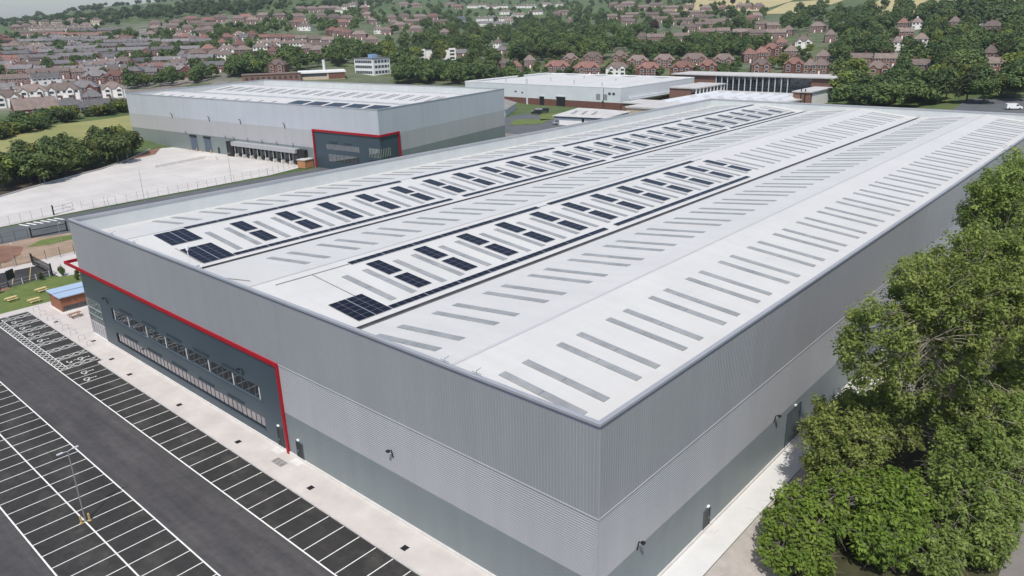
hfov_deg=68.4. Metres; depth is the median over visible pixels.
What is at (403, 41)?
tree
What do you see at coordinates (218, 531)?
drive lane
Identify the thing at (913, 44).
tree
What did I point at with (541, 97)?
loading door
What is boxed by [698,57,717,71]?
house
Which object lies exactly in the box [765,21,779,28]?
terraced row
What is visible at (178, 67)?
terraced row
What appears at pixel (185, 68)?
terraced row
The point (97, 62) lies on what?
house
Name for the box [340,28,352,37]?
house
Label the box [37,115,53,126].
shrub
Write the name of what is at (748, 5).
house
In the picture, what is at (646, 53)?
tree
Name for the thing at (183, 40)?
terraced row
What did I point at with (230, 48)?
house
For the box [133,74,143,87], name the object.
tree
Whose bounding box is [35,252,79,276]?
entrance paving
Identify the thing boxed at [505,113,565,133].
works road
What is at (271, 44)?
house
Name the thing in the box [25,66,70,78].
terraced row
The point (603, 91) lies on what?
factory
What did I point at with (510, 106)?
storage shed
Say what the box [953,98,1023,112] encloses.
parking area
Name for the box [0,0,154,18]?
sky
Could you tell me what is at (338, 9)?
house
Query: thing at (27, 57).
house
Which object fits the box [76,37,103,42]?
terraced row
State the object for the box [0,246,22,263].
soil patch
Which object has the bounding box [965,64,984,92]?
tree
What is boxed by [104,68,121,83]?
house
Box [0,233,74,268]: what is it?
earth bank
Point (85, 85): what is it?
house
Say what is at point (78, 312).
picnic table
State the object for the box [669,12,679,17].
terraced row
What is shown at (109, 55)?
terraced row
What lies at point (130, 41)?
terraced row
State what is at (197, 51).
house
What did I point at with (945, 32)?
tree
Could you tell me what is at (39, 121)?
shrub
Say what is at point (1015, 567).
tarmac path
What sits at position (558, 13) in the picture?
house
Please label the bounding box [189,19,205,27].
house
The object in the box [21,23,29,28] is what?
house
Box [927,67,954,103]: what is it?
tree
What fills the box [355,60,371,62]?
ribbon window
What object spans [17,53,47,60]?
terraced row
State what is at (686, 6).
terraced row
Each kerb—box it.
[0,148,150,196]
[0,311,422,575]
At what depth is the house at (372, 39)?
745.93 m
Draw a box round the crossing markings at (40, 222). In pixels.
[19,218,62,225]
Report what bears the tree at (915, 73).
on the lawn at (950, 97)
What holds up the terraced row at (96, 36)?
on the ground at (142, 26)
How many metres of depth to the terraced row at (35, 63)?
624.78 m
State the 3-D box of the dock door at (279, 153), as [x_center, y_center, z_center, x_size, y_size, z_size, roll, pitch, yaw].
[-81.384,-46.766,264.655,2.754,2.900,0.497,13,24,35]
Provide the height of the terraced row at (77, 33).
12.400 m
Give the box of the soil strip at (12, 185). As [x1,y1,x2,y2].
[0,152,140,194]
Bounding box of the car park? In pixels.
[0,312,418,575]
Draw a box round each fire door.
[276,426,284,447]
[295,440,304,459]
[703,505,710,529]
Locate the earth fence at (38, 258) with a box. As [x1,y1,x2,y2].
[0,244,74,268]
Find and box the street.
[455,16,465,22]
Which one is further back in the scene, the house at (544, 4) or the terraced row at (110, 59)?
the house at (544, 4)
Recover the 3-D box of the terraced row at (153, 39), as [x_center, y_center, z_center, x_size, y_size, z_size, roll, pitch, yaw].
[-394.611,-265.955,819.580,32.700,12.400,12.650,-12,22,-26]
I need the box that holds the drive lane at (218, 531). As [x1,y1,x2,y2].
[0,328,334,575]
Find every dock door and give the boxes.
[239,147,244,153]
[246,148,252,154]
[254,149,259,155]
[261,149,267,156]
[269,150,275,157]
[277,151,283,158]
[285,152,291,159]
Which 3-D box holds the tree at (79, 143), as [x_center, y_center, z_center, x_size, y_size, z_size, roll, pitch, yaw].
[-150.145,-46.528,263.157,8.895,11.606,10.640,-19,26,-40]
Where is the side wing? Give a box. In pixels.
[668,82,725,98]
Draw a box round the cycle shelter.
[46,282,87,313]
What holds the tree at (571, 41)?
on the ground at (142, 26)
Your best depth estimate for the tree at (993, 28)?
457.81 m
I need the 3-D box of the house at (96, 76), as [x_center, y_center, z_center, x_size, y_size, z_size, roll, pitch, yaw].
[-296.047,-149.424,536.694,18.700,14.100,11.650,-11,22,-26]
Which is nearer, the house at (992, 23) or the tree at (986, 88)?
the tree at (986, 88)
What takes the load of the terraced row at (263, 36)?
on the ground at (142, 26)
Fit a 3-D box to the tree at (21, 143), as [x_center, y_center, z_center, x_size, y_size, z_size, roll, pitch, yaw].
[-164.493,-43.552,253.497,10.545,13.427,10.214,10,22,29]
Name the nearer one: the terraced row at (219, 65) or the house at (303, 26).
the terraced row at (219, 65)
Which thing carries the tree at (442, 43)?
on the ground at (142, 26)
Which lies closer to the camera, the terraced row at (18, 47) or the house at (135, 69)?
the house at (135, 69)
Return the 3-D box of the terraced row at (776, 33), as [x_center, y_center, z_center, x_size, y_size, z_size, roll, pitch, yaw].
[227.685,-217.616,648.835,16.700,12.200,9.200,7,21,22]
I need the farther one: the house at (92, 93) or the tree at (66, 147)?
the house at (92, 93)
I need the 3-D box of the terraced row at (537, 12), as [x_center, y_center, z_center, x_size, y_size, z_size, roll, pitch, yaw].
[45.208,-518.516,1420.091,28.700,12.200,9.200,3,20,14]
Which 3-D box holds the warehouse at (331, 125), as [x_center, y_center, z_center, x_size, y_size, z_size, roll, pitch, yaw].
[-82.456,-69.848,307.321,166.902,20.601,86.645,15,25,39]
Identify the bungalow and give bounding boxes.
[58,94,80,105]
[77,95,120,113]
[455,48,466,56]
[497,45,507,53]
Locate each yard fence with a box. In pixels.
[2,208,50,225]
[80,160,296,208]
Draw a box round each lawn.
[0,274,81,313]
[892,94,953,106]
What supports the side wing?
on the ground at (142, 26)
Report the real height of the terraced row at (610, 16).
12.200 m
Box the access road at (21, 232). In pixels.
[0,167,330,243]
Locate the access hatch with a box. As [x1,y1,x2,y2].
[272,457,287,466]
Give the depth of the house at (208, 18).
1041.61 m
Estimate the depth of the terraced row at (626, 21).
1000.35 m
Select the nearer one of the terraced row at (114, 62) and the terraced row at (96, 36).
the terraced row at (114, 62)
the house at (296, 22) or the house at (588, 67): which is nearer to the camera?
the house at (588, 67)
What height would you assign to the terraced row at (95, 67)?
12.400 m
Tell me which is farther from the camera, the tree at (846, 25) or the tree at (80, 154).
the tree at (846, 25)
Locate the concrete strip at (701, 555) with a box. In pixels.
[662,312,941,575]
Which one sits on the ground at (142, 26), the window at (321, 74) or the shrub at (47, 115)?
the shrub at (47, 115)
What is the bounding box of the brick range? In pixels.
[241,72,300,80]
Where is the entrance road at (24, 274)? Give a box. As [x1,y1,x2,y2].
[0,266,50,288]
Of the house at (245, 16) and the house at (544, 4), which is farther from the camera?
the house at (544, 4)
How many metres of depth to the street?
1307.04 m
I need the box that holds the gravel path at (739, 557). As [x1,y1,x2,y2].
[704,317,958,575]
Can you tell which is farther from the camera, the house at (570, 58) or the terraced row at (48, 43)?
the terraced row at (48, 43)
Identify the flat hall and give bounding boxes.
[298,60,345,79]
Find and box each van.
[531,109,541,113]
[1005,103,1022,108]
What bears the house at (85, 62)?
on the ground at (142, 26)
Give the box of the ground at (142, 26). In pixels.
[0,0,1023,575]
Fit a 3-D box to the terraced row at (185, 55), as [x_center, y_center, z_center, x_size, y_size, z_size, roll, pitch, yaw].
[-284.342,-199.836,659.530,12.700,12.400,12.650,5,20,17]
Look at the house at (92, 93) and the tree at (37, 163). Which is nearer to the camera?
the tree at (37, 163)
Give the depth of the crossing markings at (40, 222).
190.02 m
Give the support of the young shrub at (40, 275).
on the lawn at (24, 293)
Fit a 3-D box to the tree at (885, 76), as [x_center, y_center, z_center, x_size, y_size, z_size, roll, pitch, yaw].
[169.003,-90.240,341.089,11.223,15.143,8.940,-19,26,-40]
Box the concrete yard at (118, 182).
[0,147,297,226]
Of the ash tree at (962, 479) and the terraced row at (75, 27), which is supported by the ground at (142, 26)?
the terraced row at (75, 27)
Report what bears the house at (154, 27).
on the ground at (142, 26)
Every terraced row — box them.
[0,49,22,54]
[0,54,17,58]
[0,72,38,85]
[1,37,14,42]
[1,42,32,46]
[1,45,26,50]
[3,57,20,60]
[4,63,20,73]
[7,63,32,73]
[13,38,45,42]
[14,30,34,36]
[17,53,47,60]
[22,60,40,65]
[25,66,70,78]
[28,45,63,48]
[29,25,64,29]
[29,48,56,53]
[30,41,51,45]
[33,64,46,67]
[35,28,64,34]
[45,31,66,35]
[45,36,83,42]
[46,54,62,59]
[51,58,70,65]
[53,64,77,76]
[54,47,91,52]
[59,51,97,59]
[64,25,93,31]
[64,44,104,48]
[66,31,102,35]
[67,28,96,31]
[70,42,92,45]
[70,67,83,78]
[72,63,100,66]
[74,58,100,64]
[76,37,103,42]
[78,65,102,72]
[81,32,99,35]
[83,47,116,51]
[84,35,114,38]
[95,42,117,47]
[96,57,116,60]
[97,27,118,32]
[97,50,118,58]
[101,62,126,66]
[102,53,114,58]
[103,38,131,43]
[103,60,123,63]
[104,65,127,70]
[117,45,148,55]
[122,39,143,42]
[122,41,150,46]
[128,65,150,69]
[130,56,151,63]
[132,37,161,42]
[137,62,154,65]
[141,47,152,56]
[145,66,158,75]
[150,45,173,56]
[152,61,168,70]
[153,55,186,62]
[161,37,190,43]
[163,61,186,67]
[172,63,190,73]
[177,52,190,61]
[179,65,191,77]
[180,44,199,52]
[187,53,214,59]
[189,37,211,42]
[199,59,225,72]
[253,38,280,45]
[257,33,268,39]
[269,33,281,39]
[279,39,307,46]
[281,33,294,39]
[294,34,306,39]
[306,35,320,41]
[307,40,332,45]
[321,36,334,41]
[402,18,420,25]
[431,19,447,24]
[476,16,488,21]
[496,4,508,7]
[496,16,512,20]
[511,12,524,17]
[514,4,525,7]
[526,4,536,7]
[528,9,543,14]
[557,9,568,14]
[607,13,618,18]
[619,14,636,21]
[623,18,636,24]
[625,12,638,16]
[638,4,649,9]
[645,11,658,17]
[646,32,665,41]
[649,2,662,7]
[652,16,667,22]
[661,5,678,9]
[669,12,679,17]
[671,17,693,24]
[673,31,691,41]
[679,4,694,9]
[687,9,703,16]
[694,14,713,18]
[695,20,721,29]
[697,27,715,32]
[698,17,730,24]
[716,26,729,33]
[732,27,750,36]
[746,28,766,35]
[755,20,768,28]
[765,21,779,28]
[766,28,786,38]
[850,51,873,63]
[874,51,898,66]
[893,26,914,38]
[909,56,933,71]
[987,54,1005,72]
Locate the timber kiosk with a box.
[296,157,313,168]
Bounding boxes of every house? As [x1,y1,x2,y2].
[0,80,15,91]
[0,86,20,107]
[10,24,22,29]
[10,94,58,113]
[16,81,48,97]
[18,48,35,54]
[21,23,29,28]
[21,55,36,60]
[26,43,44,48]
[27,70,61,85]
[46,80,81,99]
[67,35,83,41]
[73,78,101,94]
[78,60,95,64]
[80,22,92,25]
[81,68,106,83]
[82,86,102,100]
[87,59,107,64]
[101,79,125,97]
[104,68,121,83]
[115,55,130,63]
[130,64,144,73]
[145,30,156,35]
[149,19,161,26]
[149,24,157,31]
[166,22,178,29]
[170,18,182,23]
[170,57,186,62]
[172,31,180,38]
[179,32,189,37]
[182,24,193,32]
[184,15,198,22]
[187,34,197,38]
[187,47,206,53]
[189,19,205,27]
[193,26,205,35]
[198,33,208,37]
[200,16,215,22]
[200,21,214,27]
[201,43,215,52]
[203,25,213,32]
[208,48,219,57]
[212,14,227,22]
[217,49,231,60]
[218,37,225,46]
[218,44,235,52]
[222,32,232,40]
[231,15,244,22]
[231,39,245,47]
[232,30,242,36]
[232,34,241,41]
[234,44,251,54]
[239,32,248,40]
[240,13,252,20]
[246,16,258,24]
[248,30,257,40]
[253,41,266,51]
[255,12,271,19]
[267,41,279,49]
[267,45,277,55]
[267,57,289,72]
[272,12,285,19]
[290,18,306,26]
[291,13,305,19]
[295,6,307,10]
[297,22,313,30]
[300,42,312,54]
[306,6,318,11]
[309,44,321,53]
[316,12,325,17]
[317,5,330,10]
[325,26,335,35]
[327,13,340,20]
[333,26,343,35]
[335,7,342,12]
[337,18,348,26]
[339,14,352,21]
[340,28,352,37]
[341,4,349,9]
[347,3,357,7]
[351,29,367,39]
[362,11,370,17]
[365,34,377,44]
[366,16,376,23]
[373,25,382,33]
[381,25,392,34]
[387,14,397,20]
[389,19,397,26]
[394,22,404,28]
[398,2,408,6]
[398,13,409,18]
[409,24,422,32]
[411,2,421,7]
[414,13,427,19]
[427,13,439,18]
[440,28,448,34]
[445,2,455,6]
[453,4,462,8]
[467,4,476,7]
[477,3,488,6]
[478,20,488,26]
[486,4,495,8]
[486,15,495,20]
[489,21,505,24]
[493,38,502,48]
[498,56,508,68]
[499,9,511,14]
[504,18,513,22]
[513,58,522,71]
[523,53,535,67]
[539,2,551,6]
[544,58,570,72]
[553,11,561,16]
[562,51,578,64]
[572,59,600,73]
[582,49,603,64]
[606,60,628,74]
[608,2,618,7]
[611,49,628,63]
[615,4,624,9]
[620,1,635,6]
[627,53,648,69]
[636,31,645,39]
[636,59,660,75]
[653,52,675,68]
[662,8,674,12]
[670,58,695,75]
[680,19,687,28]
[680,51,707,64]
[686,22,696,32]
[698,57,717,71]
[700,4,711,11]
[713,51,734,68]
[718,4,726,11]
[735,2,742,8]
[741,2,752,9]
[741,46,756,62]
[746,13,755,22]
[750,56,771,72]
[752,2,764,9]
[753,11,762,19]
[755,45,769,60]
[764,41,781,56]
[773,35,788,47]
[783,55,804,73]
[784,24,793,36]
[784,43,798,57]
[794,34,811,48]
[803,57,814,73]
[809,20,826,32]
[811,56,830,73]
[815,47,830,61]
[824,28,836,42]
[868,58,889,74]
[891,34,903,50]
[897,17,909,27]
[910,16,922,29]
[914,31,928,46]
[949,15,960,25]
[982,19,1002,30]
[983,42,997,56]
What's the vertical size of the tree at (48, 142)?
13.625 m
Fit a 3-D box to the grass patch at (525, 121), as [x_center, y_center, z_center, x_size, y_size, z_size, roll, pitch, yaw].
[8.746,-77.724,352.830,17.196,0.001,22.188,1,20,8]
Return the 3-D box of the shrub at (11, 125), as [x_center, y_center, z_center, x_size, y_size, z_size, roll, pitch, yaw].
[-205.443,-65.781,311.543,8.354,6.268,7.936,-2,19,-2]
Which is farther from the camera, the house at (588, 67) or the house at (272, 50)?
the house at (272, 50)
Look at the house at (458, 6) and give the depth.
1670.17 m
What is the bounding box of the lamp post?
[56,445,91,523]
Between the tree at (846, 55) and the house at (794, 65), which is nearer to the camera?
the tree at (846, 55)
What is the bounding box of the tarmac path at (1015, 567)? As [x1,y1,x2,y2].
[999,520,1023,575]
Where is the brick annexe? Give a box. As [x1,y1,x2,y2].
[621,99,657,110]
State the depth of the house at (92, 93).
387.42 m
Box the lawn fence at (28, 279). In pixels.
[5,271,49,286]
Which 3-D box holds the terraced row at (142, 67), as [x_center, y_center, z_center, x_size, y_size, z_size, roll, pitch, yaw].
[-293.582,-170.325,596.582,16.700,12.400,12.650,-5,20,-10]
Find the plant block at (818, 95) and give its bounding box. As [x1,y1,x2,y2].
[792,86,832,103]
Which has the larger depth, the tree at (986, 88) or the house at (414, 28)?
the house at (414, 28)
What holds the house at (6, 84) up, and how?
on the ground at (142, 26)
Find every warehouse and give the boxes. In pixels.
[64,98,1023,575]
[125,79,504,168]
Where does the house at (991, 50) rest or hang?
on the ground at (142, 26)
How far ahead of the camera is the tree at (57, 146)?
250.16 m
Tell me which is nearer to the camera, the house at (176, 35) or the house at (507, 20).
the house at (176, 35)
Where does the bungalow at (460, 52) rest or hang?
on the ground at (142, 26)
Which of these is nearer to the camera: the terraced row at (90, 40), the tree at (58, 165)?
the tree at (58, 165)
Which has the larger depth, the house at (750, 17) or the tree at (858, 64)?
the house at (750, 17)
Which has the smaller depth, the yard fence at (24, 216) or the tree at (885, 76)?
the yard fence at (24, 216)
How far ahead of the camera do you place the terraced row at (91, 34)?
918.80 m
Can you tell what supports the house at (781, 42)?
on the ground at (142, 26)
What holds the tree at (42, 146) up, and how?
on the soil strip at (12, 185)
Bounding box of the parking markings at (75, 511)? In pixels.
[0,314,410,575]
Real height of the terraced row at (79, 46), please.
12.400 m
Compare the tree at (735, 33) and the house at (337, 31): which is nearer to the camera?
the tree at (735, 33)
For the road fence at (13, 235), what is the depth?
173.40 m
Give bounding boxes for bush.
[746,463,886,575]
[837,462,942,572]
[909,451,1023,575]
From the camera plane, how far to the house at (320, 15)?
1095.28 m
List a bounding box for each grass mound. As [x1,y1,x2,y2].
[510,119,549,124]
[540,113,558,119]
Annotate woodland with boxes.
[0,0,1022,31]
[0,0,1023,105]
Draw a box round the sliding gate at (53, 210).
[51,202,72,214]
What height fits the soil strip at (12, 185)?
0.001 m
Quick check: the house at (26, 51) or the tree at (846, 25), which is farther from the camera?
the house at (26, 51)
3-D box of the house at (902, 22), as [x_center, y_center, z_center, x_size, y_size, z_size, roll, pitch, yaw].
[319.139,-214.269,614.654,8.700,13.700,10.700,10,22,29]
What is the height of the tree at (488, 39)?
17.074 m
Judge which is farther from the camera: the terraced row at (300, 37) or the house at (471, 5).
the house at (471, 5)
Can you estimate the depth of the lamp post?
72.08 m
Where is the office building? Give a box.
[671,71,838,92]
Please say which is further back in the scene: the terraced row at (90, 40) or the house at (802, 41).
the terraced row at (90, 40)
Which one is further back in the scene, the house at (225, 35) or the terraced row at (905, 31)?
the house at (225, 35)
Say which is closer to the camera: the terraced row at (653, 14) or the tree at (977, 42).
the tree at (977, 42)
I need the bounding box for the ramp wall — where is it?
[155,155,216,167]
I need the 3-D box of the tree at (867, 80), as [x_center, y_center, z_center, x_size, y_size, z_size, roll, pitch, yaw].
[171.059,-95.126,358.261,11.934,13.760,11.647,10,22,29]
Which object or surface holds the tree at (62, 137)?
on the soil strip at (12, 185)
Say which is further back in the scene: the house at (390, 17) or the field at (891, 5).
the house at (390, 17)
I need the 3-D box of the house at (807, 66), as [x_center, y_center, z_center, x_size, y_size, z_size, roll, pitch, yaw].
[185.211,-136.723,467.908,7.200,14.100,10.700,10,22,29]
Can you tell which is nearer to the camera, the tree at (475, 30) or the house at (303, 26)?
the tree at (475, 30)
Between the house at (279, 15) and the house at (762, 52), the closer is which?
the house at (762, 52)
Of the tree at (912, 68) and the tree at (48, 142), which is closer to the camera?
the tree at (48, 142)
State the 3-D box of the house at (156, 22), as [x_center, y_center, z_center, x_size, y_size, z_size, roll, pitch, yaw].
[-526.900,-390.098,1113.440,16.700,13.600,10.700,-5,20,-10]
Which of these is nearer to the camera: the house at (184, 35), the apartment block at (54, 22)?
the house at (184, 35)
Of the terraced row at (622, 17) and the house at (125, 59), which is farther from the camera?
the terraced row at (622, 17)
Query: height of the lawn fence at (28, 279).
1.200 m
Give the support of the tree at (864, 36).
on the ground at (142, 26)
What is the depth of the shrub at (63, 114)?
336.45 m
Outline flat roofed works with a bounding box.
[625,90,801,113]
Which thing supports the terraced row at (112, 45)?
on the ground at (142, 26)
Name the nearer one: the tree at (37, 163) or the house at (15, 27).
the tree at (37, 163)
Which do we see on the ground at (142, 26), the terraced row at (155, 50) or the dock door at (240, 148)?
the terraced row at (155, 50)
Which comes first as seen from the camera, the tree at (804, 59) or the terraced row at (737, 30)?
the tree at (804, 59)
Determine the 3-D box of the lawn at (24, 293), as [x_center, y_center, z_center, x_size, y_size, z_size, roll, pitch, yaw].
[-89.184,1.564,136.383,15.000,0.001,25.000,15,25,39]
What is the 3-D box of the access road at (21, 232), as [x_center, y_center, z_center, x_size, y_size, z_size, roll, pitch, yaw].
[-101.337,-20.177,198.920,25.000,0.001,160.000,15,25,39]
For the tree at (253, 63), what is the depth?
520.42 m
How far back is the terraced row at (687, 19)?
944.14 m
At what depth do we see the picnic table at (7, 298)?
133.74 m
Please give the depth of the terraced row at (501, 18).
1233.98 m
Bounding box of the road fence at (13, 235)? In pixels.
[0,229,27,242]
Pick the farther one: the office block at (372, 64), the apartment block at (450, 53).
the apartment block at (450, 53)
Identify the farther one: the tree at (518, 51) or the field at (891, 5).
the field at (891, 5)
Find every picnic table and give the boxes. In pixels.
[3,295,17,302]
[28,297,41,303]
[33,286,46,292]
[67,311,82,317]
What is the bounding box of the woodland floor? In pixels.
[793,347,1018,575]
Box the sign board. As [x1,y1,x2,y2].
[5,268,14,288]
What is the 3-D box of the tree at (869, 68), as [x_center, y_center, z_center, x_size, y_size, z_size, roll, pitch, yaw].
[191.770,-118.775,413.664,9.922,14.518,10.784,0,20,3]
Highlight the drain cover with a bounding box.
[400,545,409,550]
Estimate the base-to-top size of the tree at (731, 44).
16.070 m
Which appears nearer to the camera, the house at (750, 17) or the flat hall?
the flat hall
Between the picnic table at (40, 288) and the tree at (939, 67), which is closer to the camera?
the picnic table at (40, 288)
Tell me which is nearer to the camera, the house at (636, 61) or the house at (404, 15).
the house at (636, 61)
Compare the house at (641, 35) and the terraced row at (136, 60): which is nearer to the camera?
the terraced row at (136, 60)
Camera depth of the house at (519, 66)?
536.35 m
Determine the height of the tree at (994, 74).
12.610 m
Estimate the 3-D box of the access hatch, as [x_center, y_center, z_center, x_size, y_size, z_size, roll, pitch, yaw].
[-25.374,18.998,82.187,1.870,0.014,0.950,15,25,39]
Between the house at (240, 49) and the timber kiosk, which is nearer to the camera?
the timber kiosk
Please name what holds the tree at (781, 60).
on the ground at (142, 26)
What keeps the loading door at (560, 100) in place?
in the factory
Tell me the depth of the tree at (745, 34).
584.86 m
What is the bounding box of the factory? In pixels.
[465,73,694,109]
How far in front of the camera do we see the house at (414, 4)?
1625.36 m
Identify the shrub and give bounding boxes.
[0,124,13,136]
[0,126,9,138]
[5,110,28,121]
[9,121,24,133]
[14,116,37,131]
[25,112,44,117]
[27,116,41,126]
[33,107,54,118]
[36,112,53,120]
[36,122,49,128]
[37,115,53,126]
[37,272,44,279]
[47,106,70,118]
[51,107,75,121]
[57,266,64,274]
[60,105,80,118]
[81,108,91,116]
[88,104,108,115]
[102,103,114,114]
[110,99,128,111]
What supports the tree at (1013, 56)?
on the ground at (142, 26)
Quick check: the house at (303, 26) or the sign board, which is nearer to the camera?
the sign board
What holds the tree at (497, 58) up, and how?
on the ground at (142, 26)
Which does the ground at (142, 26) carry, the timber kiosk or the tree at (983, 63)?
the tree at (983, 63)
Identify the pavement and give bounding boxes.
[0,301,488,575]
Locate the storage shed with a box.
[504,99,516,116]
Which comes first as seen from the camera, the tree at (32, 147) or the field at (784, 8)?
the tree at (32, 147)
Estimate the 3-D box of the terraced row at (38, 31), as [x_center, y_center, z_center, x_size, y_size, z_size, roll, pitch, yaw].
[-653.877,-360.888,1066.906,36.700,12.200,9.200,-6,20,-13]
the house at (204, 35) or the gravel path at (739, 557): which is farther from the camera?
the house at (204, 35)
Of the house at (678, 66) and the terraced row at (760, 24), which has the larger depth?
the terraced row at (760, 24)
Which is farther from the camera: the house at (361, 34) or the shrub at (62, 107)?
the house at (361, 34)
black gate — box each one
[29,221,67,237]
[30,254,52,275]
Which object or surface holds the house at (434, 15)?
on the ground at (142, 26)
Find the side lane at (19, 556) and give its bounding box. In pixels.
[0,510,54,575]
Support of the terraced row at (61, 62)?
on the ground at (142, 26)
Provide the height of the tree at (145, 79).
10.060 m
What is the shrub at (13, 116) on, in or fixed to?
on the ground at (142, 26)
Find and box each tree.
[0,154,15,186]
[0,162,11,190]
[6,139,33,154]
[8,155,25,183]
[11,144,36,181]
[16,151,56,183]
[23,143,39,177]
[34,137,62,147]
[35,142,49,174]
[45,147,71,177]
[47,144,69,174]
[52,132,73,143]
[56,148,75,176]
[62,142,71,152]
[67,144,92,170]
[70,138,88,167]
[82,140,102,167]
[83,125,102,157]
[93,130,114,163]
[97,134,131,163]
[102,127,115,134]
[108,124,124,154]
[115,129,133,157]
[120,29,128,34]
[121,70,133,85]
[123,130,143,154]
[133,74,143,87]
[142,73,149,86]
[186,59,194,67]
[215,30,223,34]
[231,63,243,76]
[250,60,260,72]
[313,53,324,65]
[328,51,335,65]
[333,51,344,66]
[361,42,373,57]
[381,42,396,58]
[398,36,410,48]
[404,46,411,55]
[409,46,422,56]
[415,34,430,45]
[429,53,437,60]
[431,43,443,58]
[431,63,442,79]
[432,39,449,48]
[434,46,446,58]
[447,28,456,35]
[455,33,465,39]
[460,55,471,65]
[466,33,479,45]
[468,26,480,35]
[468,49,477,60]
[475,38,485,50]
[482,31,492,46]
[490,54,501,64]
[506,61,516,67]
[509,42,528,61]
[525,40,535,47]
[526,44,541,59]
[527,28,539,37]
[532,34,548,43]
[538,44,546,59]
[546,45,564,59]
[562,37,579,50]
[578,42,586,57]
[581,24,590,35]
[627,33,638,49]
[639,43,648,55]
[645,40,655,48]
[650,19,659,28]
[666,17,673,28]
[680,10,687,17]
[682,36,694,44]
[692,39,702,46]
[726,38,740,55]
[728,9,736,17]
[729,31,741,36]
[732,17,740,28]
[740,31,751,39]
[751,40,759,49]
[762,35,771,45]
[768,56,775,65]
[776,52,789,69]
[792,384,931,504]
[798,56,806,62]
[799,49,806,56]
[805,43,814,51]
[819,218,1023,458]
[829,70,853,101]
[831,43,853,58]
[831,66,853,75]
[837,22,852,36]
[838,34,848,40]
[838,50,852,60]
[839,57,869,72]
[841,21,861,31]
[844,18,861,24]
[845,29,862,36]
[850,37,862,52]
[857,72,871,82]
[858,33,869,52]
[860,73,878,86]
[861,59,871,73]
[866,27,882,34]
[866,34,880,41]
[873,45,894,56]
[875,71,893,85]
[879,34,886,41]
[899,39,913,50]
[906,67,925,97]
[907,41,924,51]
[908,65,923,74]
[914,352,1023,534]
[923,41,941,54]
[926,20,950,37]
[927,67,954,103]
[928,30,942,43]
[928,62,951,71]
[929,45,951,64]
[935,55,960,73]
[938,17,949,22]
[942,28,951,36]
[944,66,957,99]
[947,30,963,48]
[951,145,1023,374]
[952,72,977,101]
[956,27,967,32]
[957,64,971,83]
[963,24,971,32]
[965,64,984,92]
[967,17,978,26]
[968,39,981,47]
[970,77,1000,103]
[973,60,991,68]
[988,70,1007,98]
[990,27,1001,35]
[997,28,1011,36]
[997,40,1019,61]
[999,50,1023,69]
[1001,18,1023,31]
[1004,31,1023,42]
[1004,74,1023,97]
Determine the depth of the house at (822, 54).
491.78 m
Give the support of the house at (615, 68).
on the ground at (142, 26)
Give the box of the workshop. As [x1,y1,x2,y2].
[553,108,630,124]
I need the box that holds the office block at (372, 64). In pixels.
[353,54,390,75]
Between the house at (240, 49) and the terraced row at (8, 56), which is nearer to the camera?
the house at (240, 49)
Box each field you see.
[0,115,140,152]
[675,0,791,11]
[767,0,842,13]
[876,0,955,14]
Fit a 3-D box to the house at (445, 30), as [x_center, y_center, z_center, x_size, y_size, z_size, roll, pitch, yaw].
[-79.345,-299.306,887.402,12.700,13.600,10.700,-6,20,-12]
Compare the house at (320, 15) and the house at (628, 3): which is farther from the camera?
the house at (628, 3)
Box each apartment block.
[38,19,50,25]
[51,19,63,24]
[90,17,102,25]
[420,48,455,60]
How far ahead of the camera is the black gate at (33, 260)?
151.01 m
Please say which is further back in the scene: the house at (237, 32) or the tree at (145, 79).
the house at (237, 32)
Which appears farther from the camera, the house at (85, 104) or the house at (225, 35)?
the house at (225, 35)
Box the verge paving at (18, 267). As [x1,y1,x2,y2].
[0,263,36,272]
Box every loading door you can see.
[539,95,543,104]
[555,96,565,105]
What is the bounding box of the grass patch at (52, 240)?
[28,235,71,246]
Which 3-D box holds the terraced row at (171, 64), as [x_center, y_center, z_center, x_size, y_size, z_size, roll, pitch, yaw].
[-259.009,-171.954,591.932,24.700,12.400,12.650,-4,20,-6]
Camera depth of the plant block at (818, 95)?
366.95 m
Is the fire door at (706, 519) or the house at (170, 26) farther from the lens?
the house at (170, 26)
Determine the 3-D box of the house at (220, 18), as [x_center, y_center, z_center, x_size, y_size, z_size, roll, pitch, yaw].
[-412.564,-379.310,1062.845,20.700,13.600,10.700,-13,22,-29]
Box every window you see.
[112,309,261,401]
[117,333,266,430]
[301,73,326,76]
[326,144,359,152]
[328,154,359,164]
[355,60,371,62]
[355,65,371,67]
[356,71,372,73]
[373,59,388,62]
[374,65,388,67]
[374,70,389,73]
[691,85,719,94]
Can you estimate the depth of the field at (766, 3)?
1257.76 m
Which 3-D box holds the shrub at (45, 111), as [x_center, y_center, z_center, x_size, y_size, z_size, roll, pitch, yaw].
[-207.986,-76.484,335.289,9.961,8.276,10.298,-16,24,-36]
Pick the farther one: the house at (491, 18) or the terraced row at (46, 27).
the house at (491, 18)
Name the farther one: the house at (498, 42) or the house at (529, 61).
the house at (498, 42)
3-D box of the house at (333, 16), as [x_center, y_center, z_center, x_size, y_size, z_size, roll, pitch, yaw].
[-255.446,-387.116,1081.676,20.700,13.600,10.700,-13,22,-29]

